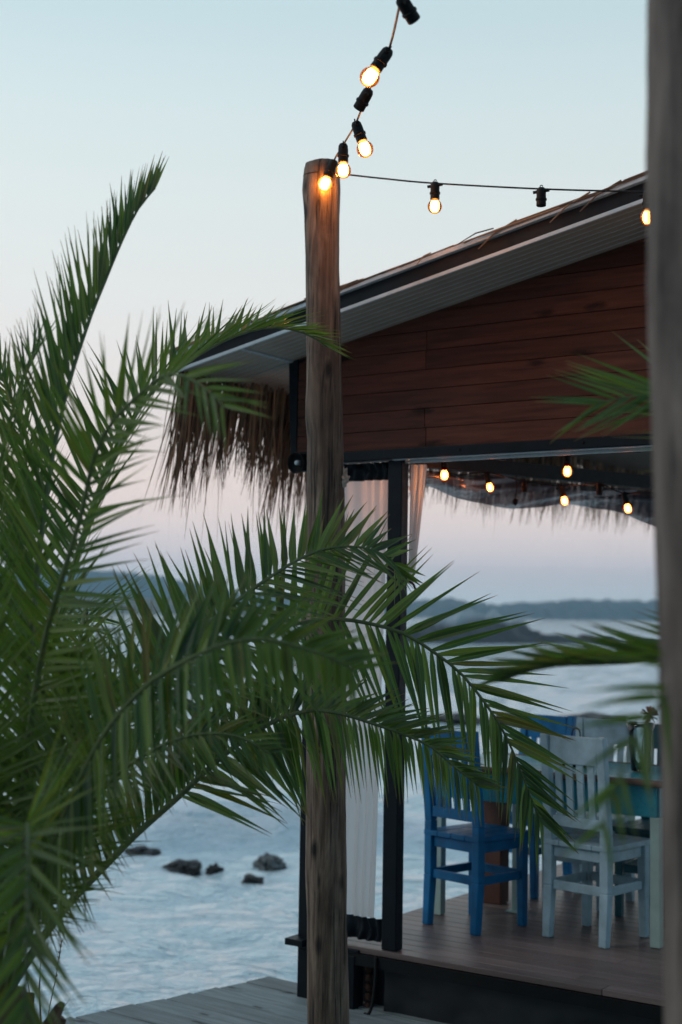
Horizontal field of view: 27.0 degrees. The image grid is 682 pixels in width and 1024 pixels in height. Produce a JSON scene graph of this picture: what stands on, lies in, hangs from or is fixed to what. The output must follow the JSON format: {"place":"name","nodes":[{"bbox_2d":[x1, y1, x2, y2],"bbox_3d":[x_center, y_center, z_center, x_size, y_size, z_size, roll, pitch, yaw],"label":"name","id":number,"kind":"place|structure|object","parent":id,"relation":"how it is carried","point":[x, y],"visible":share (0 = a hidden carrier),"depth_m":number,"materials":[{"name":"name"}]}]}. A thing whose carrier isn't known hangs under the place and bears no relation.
{"place":"outdoors","nodes":[
{"label":"outdoors","id":0,"kind":"place"},
{"bbox_2d":[1,596,284,615],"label":"hills","id":1,"kind":"structure","parent":0,"point":[148,601],"depth_m":743.29,"materials":[{"name":"grey stone"}]},
{"bbox_2d":[15,569,297,605],"bbox_3d":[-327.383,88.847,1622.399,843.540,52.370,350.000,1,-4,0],"label":"hills","id":2,"kind":"structure","parent":0,"point":[105,584],"depth_m":1557.34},
{"bbox_2d":[0,0,656,604],"label":"sky","id":3,"kind":"structure","parent":0,"point":[238,96],"materials":[{"name":"blue"}]},
{"bbox_2d":[0,612,658,1020],"bbox_3d":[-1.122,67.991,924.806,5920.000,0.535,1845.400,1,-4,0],"label":"sea","id":4,"kind":"structure","parent":0,"point":[164,934],"depth_m":13.04,"materials":[{"name":"liquid"}]},
{"bbox_2d":[124,845,160,855],"bbox_3d":[-2.069,3.520,14.716,0.385,0.125,0.459,-1,-4,25],"label":"sea rock","id":5,"kind":"object","parent":4,"relation":"in","point":[143,850],"visible":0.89,"depth_m":14.64,"materials":[{"name":"grey stone"}]},
{"bbox_2d":[161,858,201,876],"bbox_3d":[-1.553,3.454,13.768,0.410,0.176,0.469,1,-4,0],"label":"sea rock","id":6,"kind":"object","parent":4,"relation":"in","point":[191,868],"visible":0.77,"depth_m":13.69,"materials":[{"name":"grey stone"}]},
{"bbox_2d":[205,863,223,874],"bbox_3d":[-1.221,3.462,13.704,0.168,0.158,0.208,-2,-5,33],"label":"sea rock","id":7,"kind":"object","parent":4,"relation":"in","point":[213,869],"visible":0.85,"depth_m":13.66,"materials":[{"name":"grey stone"}]},
{"bbox_2d":[241,873,263,883],"bbox_3d":[-0.833,3.431,13.195,0.247,0.151,0.296,1,-4,0],"label":"sea rock","id":8,"kind":"object","parent":4,"relation":"in","point":[248,878],"visible":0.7,"depth_m":13.10,"materials":[{"name":"grey stone"}]},
{"bbox_2d":[253,852,286,871],"bbox_3d":[-0.667,3.499,14.060,0.329,0.232,0.399,3,-5,-29],"label":"sea rock","id":9,"kind":"object","parent":4,"relation":"in","point":[266,862],"visible":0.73,"depth_m":13.97,"materials":[{"name":"grey stone"}]},
{"bbox_2d":[428,712,479,724],"bbox_3d":[2.737,4.936,33.629,1.645,0.351,1.810,1,-4,0],"label":"sea rock","id":10,"kind":"object","parent":4,"relation":"in","point":[456,719],"visible":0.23,"depth_m":33.04,"materials":[{"name":"grey stone"}]},
{"bbox_2d":[385,609,626,643],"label":"rocky headland","id":11,"kind":"structure","parent":4,"relation":"in","point":[525,634],"depth_m":128.40,"materials":[{"name":"grey stone"}]},
{"bbox_2d":[493,712,519,725],"bbox_3d":[3.968,4.892,32.929,1.469,0.502,1.814,1,-4,0],"label":"sea rock","id":12,"kind":"object","parent":4,"relation":"in","point":[500,716],"visible":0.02,"depth_m":32.92,"materials":[{"name":"grey stone"}]},
{"bbox_2d":[561,711,614,723],"bbox_3d":[5.761,5.001,33.795,2.016,0.409,2.723,0,-4,14],"label":"sea rock","id":13,"kind":"object","parent":4,"relation":"in","point":[592,715],"visible":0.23,"depth_m":33.81,"materials":[{"name":"grey stone"}]},
{"bbox_2d":[384,597,657,620],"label":"hills","id":14,"kind":"structure","parent":0,"point":[590,609],"depth_m":1167.39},
{"bbox_2d":[562,728,585,767],"bbox_3d":[1.171,1.170,7.086,0.132,0.192,0.090,-2,-5,34],"label":"condiment caddy","id":15,"kind":"object","parent":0,"point":[579,736],"visible":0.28,"depth_m":7.08,"materials":[{"name":"black"}]},
{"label":"ground","id":16,"kind":"structure","parent":0,"visible":0},
{"bbox_2d":[65,976,446,1023],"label":"boardwalk","id":17,"kind":"structure","parent":16,"relation":"on","point":[268,1000],"depth_m":6.33,"materials":[{"name":"grey wood"}]},
{"bbox_2d":[28,939,69,1018],"bbox_3d":[-0.931,1.815,4.482,0.147,0.924,0.019,1,-4,0],"label":"grass stalk","id":18,"kind":"object","parent":17,"relation":"on","point":[61,945],"depth_m":4.50,"materials":[{"name":"green plant"}]},
{"bbox_2d":[302,158,349,1023],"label":"log pole","id":19,"kind":"object","parent":17,"relation":"on","point":[326,904],"visible":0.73,"depth_m":5.65,"materials":[{"name":"brown wood"}]},
{"bbox_2d":[341,466,349,487],"bbox_3d":[0.010,-0.139,5.704,0.047,0.091,0.040,-1,-5,29],"label":"dried tuft","id":20,"kind":"object","parent":19,"relation":"attached to","point":[345,477],"visible":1,"depth_m":5.69,"materials":[{"name":"beige plant"}]},
{"bbox_2d":[317,0,419,191],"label":"string lights","id":21,"kind":"object","parent":19,"relation":"hanging from","point":[370,77],"visible":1,"depth_m":4.67,"materials":[{"name":"black plastic"}]},
{"bbox_2d":[350,174,646,225],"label":"string lights","id":22,"kind":"object","parent":19,"relation":"hanging from","point":[434,205],"visible":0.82,"depth_m":5.43,"materials":[{"name":"black plastic"}]},
{"bbox_2d":[302,1011,409,1023],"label":"kerb strip","id":23,"kind":"object","parent":17,"relation":"on","point":[356,1018],"visible":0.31,"depth_m":6.19,"materials":[{"name":"grey wood"}]},
{"bbox_2d":[0,151,584,1023],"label":"palm tree","id":24,"kind":"object","parent":16,"relation":"on","point":[54,833],"visible":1,"depth_m":3.70,"materials":[{"name":"green plant"}]},
{"bbox_2d":[140,171,663,1023],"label":"beach pavilion","id":25,"kind":"structure","parent":16,"relation":"on","point":[460,351],"depth_m":6.29,"materials":[{"name":"brown wood"}]},
{"bbox_2d":[287,451,306,472],"bbox_3d":[-0.162,-0.230,6.720,0.145,0.104,0.128,-2,-5,34],"label":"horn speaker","id":26,"kind":"object","parent":25,"relation":"attached to","point":[296,462],"visible":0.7,"depth_m":6.70},
{"bbox_2d":[344,462,387,941],"bbox_3d":[0.085,0.858,6.559,0.285,2.176,0.037,-2,-5,34],"label":"bay curtain","id":27,"kind":"object","parent":25,"relation":"hanging from","point":[368,484],"visible":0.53,"depth_m":6.53,"materials":[{"name":"white fabric"}]},
{"bbox_2d":[363,956,376,1014],"bbox_3d":[0.134,2.101,6.300,0.064,0.257,0.034,3,-4,-23],"label":"hanging hose","id":28,"kind":"object","parent":25,"relation":"hanging from","point":[374,988],"visible":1,"depth_m":6.29,"materials":[{"name":"black rubber"}]},
{"bbox_2d":[406,464,426,588],"bbox_3d":[0.315,0.096,6.500,0.090,0.640,0.172,-2,-5,34],"label":"tied curtain","id":29,"kind":"object","parent":25,"relation":"hanging from","point":[417,479],"visible":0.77,"depth_m":6.56,"materials":[{"name":"white fabric"}]},
{"bbox_2d":[421,727,532,935],"bbox_3d":[0.659,1.531,6.944,0.438,0.952,0.358,5,-6,-43],"label":"dining chair","id":30,"kind":"object","parent":25,"relation":"on","point":[477,840],"visible":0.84,"depth_m":6.88,"materials":[{"name":"blue paint"}]},
{"bbox_2d":[505,804,519,913],"bbox_3d":[0.894,1.751,7.244,0.085,0.560,0.090,-2,-5,34],"label":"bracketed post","id":31,"kind":"object","parent":25,"relation":"on","point":[513,909],"visible":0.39,"depth_m":7.24,"materials":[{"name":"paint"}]},
{"bbox_2d":[512,475,517,504],"bbox_3d":[0.899,-0.111,7.331,0.030,0.155,0.029,1,-4,0],"label":"pull cord","id":32,"kind":"object","parent":25,"relation":"hanging from","point":[515,501],"visible":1,"depth_m":7.33,"materials":[{"name":"black rubber"}]},
{"bbox_2d":[425,470,653,525],"bbox_3d":[1.306,-0.007,7.682,2.345,0.290,0.151,4,-5,-36],"label":"vinyl drape","id":33,"kind":"object","parent":25,"relation":"hanging from","point":[471,488],"visible":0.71,"depth_m":7.47,"materials":[{"name":"clear plastic"}]},
{"bbox_2d":[439,451,640,480],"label":"string lights","id":34,"kind":"object","parent":25,"relation":"hanging from","point":[567,471],"visible":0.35,"depth_m":6.75,"materials":[{"name":"glass"}]},
{"bbox_2d":[509,714,576,898],"bbox_3d":[1.028,1.600,7.830,0.358,0.952,0.438,-3,-5,42],"label":"dining chair","id":35,"kind":"object","parent":25,"relation":"on","point":[566,866],"visible":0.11,"depth_m":7.81,"materials":[{"name":"blue paint"}]},
{"bbox_2d":[434,752,662,948],"bbox_3d":[1.131,1.641,7.073,1.324,0.760,0.720,-2,-5,34],"label":"dining table","id":36,"kind":"object","parent":25,"relation":"on","point":[497,893],"visible":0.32,"depth_m":6.77,"materials":[{"name":"teal paint"}]},
{"bbox_2d":[626,706,657,771],"bbox_3d":[1.460,1.096,6.886,0.160,0.318,0.140,-2,-5,34],"label":"glass vase","id":37,"kind":"object","parent":36,"relation":"on","point":[632,726],"visible":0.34,"depth_m":6.87,"materials":[{"name":"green glass"}]},
{"bbox_2d":[457,470,652,513],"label":"string lights","id":38,"kind":"object","parent":25,"relation":"hanging from","point":[627,509],"visible":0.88,"depth_m":6.86,"materials":[{"name":"black plastic"}]},
{"bbox_2d":[542,717,636,910],"bbox_3d":[1.314,1.584,7.540,0.358,0.952,0.438,-2,-5,38],"label":"dining chair","id":39,"kind":"object","parent":25,"relation":"on","point":[613,734],"visible":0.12,"depth_m":7.65,"materials":[{"name":"white paint"}]},
{"bbox_2d":[540,733,649,948],"bbox_3d":[1.208,1.525,6.729,0.358,0.952,0.438,-3,-6,43],"label":"dining chair","id":40,"kind":"object","parent":25,"relation":"on","point":[579,752],"visible":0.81,"depth_m":6.64,"materials":[{"name":"white paint"}]},
{"bbox_2d":[612,722,659,916],"bbox_3d":[1.633,1.567,7.228,0.359,0.952,0.438,-2,-5,36],"label":"dining chair","id":41,"kind":"object","parent":25,"relation":"on","point":[642,829],"visible":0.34,"depth_m":7.15,"materials":[{"name":"teal paint"}]},
{"bbox_2d":[465,332,681,881],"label":"palm tree","id":42,"kind":"object","parent":16,"relation":"on","point":[634,649],"visible":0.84,"depth_m":2.97,"materials":[{"name":"green plant"}]},
{"bbox_2d":[645,0,681,1023],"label":"log pole","id":43,"kind":"object","parent":16,"relation":"on","point":[663,159],"visible":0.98,"depth_m":2.03,"materials":[{"name":"brown wood"}]}
]}

